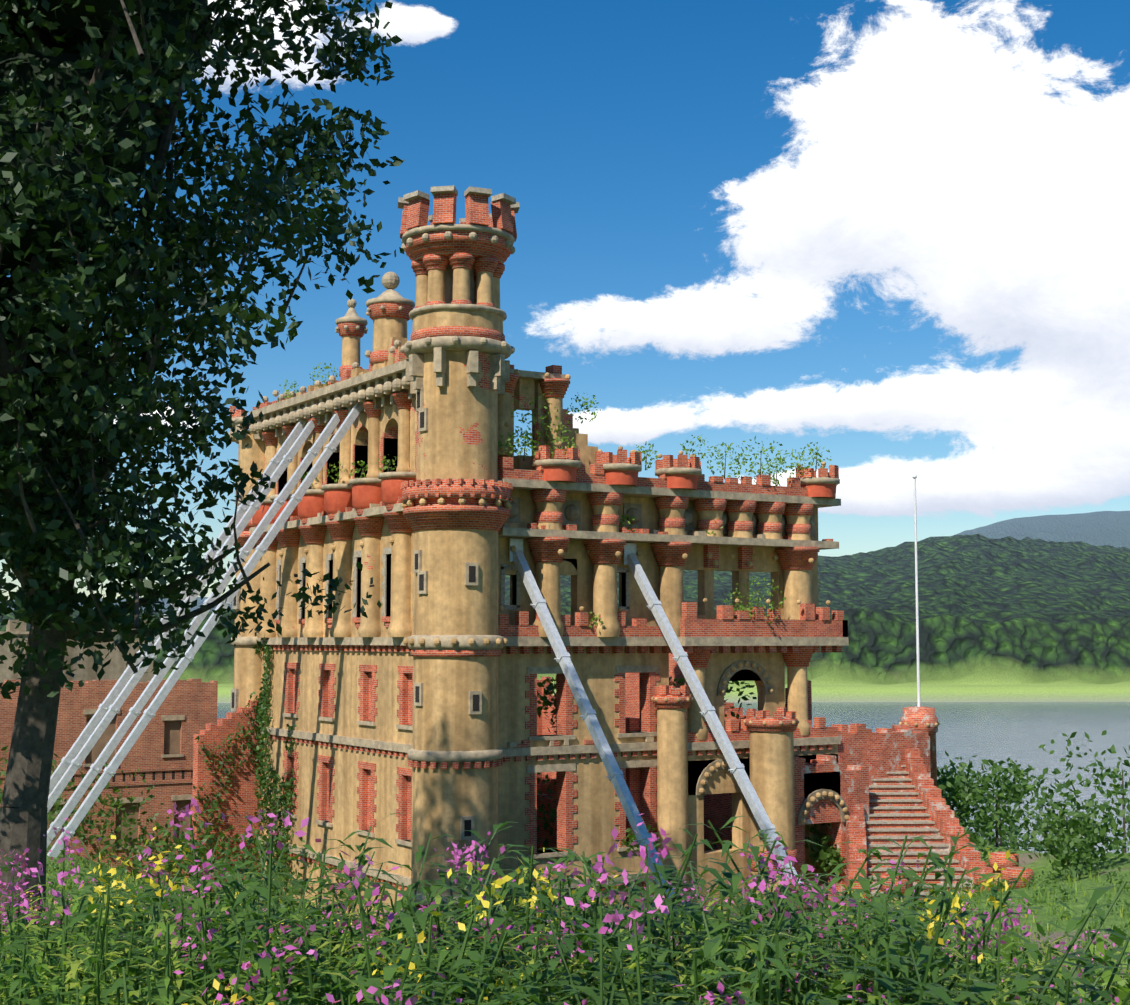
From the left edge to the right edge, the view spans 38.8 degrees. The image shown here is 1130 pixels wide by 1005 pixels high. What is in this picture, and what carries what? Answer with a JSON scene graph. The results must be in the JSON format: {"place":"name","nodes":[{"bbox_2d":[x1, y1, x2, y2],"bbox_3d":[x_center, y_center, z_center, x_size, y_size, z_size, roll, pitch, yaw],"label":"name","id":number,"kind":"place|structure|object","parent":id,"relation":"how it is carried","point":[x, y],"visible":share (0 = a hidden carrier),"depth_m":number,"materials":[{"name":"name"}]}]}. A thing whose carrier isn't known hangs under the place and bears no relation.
{"place":"outdoors","nodes":[
{"label":"outdoors","id":0,"kind":"place"},
{"bbox_2d":[0,511,1129,972],"bbox_3d":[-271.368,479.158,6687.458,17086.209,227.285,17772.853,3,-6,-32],"label":"ground","id":1,"kind":"structure","parent":0,"point":[1028,609],"depth_m":422.95,"materials":[{"name":"green plant"}]},
{"bbox_2d":[192,638,296,897],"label":"ivy leaves","id":2,"kind":"object","parent":1,"relation":"on","point":[261,707],"visible":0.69,"depth_m":76.58,"materials":[{"name":"green plant"}]},
{"bbox_2d":[47,402,801,898],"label":"support beams","id":3,"kind":"structure","parent":1,"relation":"on","point":[111,704],"depth_m":64.55,"materials":[{"name":"silver metal"}]},
{"bbox_2d":[0,185,1033,924],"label":"trim","id":4,"kind":"structure","parent":1,"relation":"on","point":[635,707],"depth_m":66.07,"materials":[{"name":"red brick"}]},
{"bbox_2d":[0,679,217,877],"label":"brick building","id":5,"kind":"structure","parent":4,"relation":"attached to","point":[194,701],"depth_m":79.79,"materials":[{"name":"red brick"}]},
{"bbox_2d":[47,714,190,847],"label":"windows","id":6,"kind":"structure","parent":5,"relation":"attached to","point":[172,728],"depth_m":79.58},
{"bbox_2d":[264,309,597,493],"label":"castle upper wall","id":7,"kind":"structure","parent":4,"relation":"attached to","point":[458,439],"depth_m":61.22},
{"bbox_2d":[0,263,1016,930],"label":"castle wall","id":8,"kind":"structure","parent":4,"relation":"attached to","point":[443,718],"depth_m":65.29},
{"bbox_2d":[252,466,836,525],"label":"castle red paint","id":9,"kind":"object","parent":4,"relation":"attached to","point":[386,491],"visible":0.52,"depth_m":67.35,"materials":[{"name":"red paint"}]},
{"bbox_2d":[912,474,920,706],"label":"flagpoles","id":10,"kind":"object","parent":4,"relation":"on","point":[914,476],"visible":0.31,"depth_m":75.97,"materials":[{"name":"white metal"}]},
{"bbox_2d":[0,0,1125,934],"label":"tree trunk and branches","id":11,"kind":"object","parent":1,"relation":"on","point":[24,792],"visible":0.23,"depth_m":34.15,"materials":[{"name":"brown plant"}]},
{"bbox_2d":[0,0,212,421],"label":"tree","id":12,"kind":"object","parent":11,"relation":"attached to","point":[71,20],"visible":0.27,"depth_m":33.07,"materials":[{"name":"green plant"}]},
{"bbox_2d":[0,0,404,699],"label":"oak tree leaves","id":13,"kind":"object","parent":11,"relation":"attached to","point":[106,276],"visible":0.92,"depth_m":33.12,"materials":[{"name":"green plant"}]},
{"bbox_2d":[0,676,1129,1004],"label":"shrub leaves","id":14,"kind":"object","parent":1,"relation":"on","point":[1060,840],"visible":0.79,"depth_m":5.38,"materials":[{"name":"green plant"}]},
{"bbox_2d":[0,363,1129,1004],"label":"weeds","id":15,"kind":"object","parent":1,"relation":"on","point":[1006,949],"visible":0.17,"depth_m":6.06,"materials":[{"name":"green plant"}]},
{"bbox_2d":[0,797,1129,1004],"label":"pink flowers","id":16,"kind":"object","parent":1,"relation":"on","point":[710,996],"visible":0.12,"depth_m":4.92,"materials":[{"name":"plant"}]},
{"bbox_2d":[0,855,1129,1004],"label":"plants","id":17,"kind":"object","parent":1,"relation":"on","point":[74,964],"visible":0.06,"depth_m":5.29,"materials":[{"name":"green plant"}]},
{"bbox_2d":[12,827,1083,1004],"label":"yellow flowers","id":18,"kind":"object","parent":17,"relation":"attached to","point":[498,883],"visible":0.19,"depth_m":5.06,"materials":[{"name":"yellow plant"}]},
{"bbox_2d":[772,879,813,912],"bbox_3d":[7.526,13.291,53.261,1.540,1.540,1.540,3,-6,-32],"label":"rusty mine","id":19,"kind":"object","parent":1,"relation":"on","point":[793,886],"visible":0.06,"depth_m":52.80},
{"bbox_2d":[0,0,1129,599],"label":"sky","id":20,"kind":"structure","parent":0,"point":[892,237],"materials":[{"name":"blue"}]},
{"bbox_2d":[217,702,1129,855],"bbox_3d":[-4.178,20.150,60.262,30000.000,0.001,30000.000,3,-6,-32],"label":"river water","id":21,"kind":"structure","parent":0,"point":[1020,732],"depth_m":254.51,"materials":[{"name":"grey liquid"}]},
{"bbox_2d":[794,706,998,909],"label":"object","id":22,"kind":"object","parent":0,"point":[865,755],"visible":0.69,"depth_m":68.08,"materials":[{"name":"red brick"}]}
]}

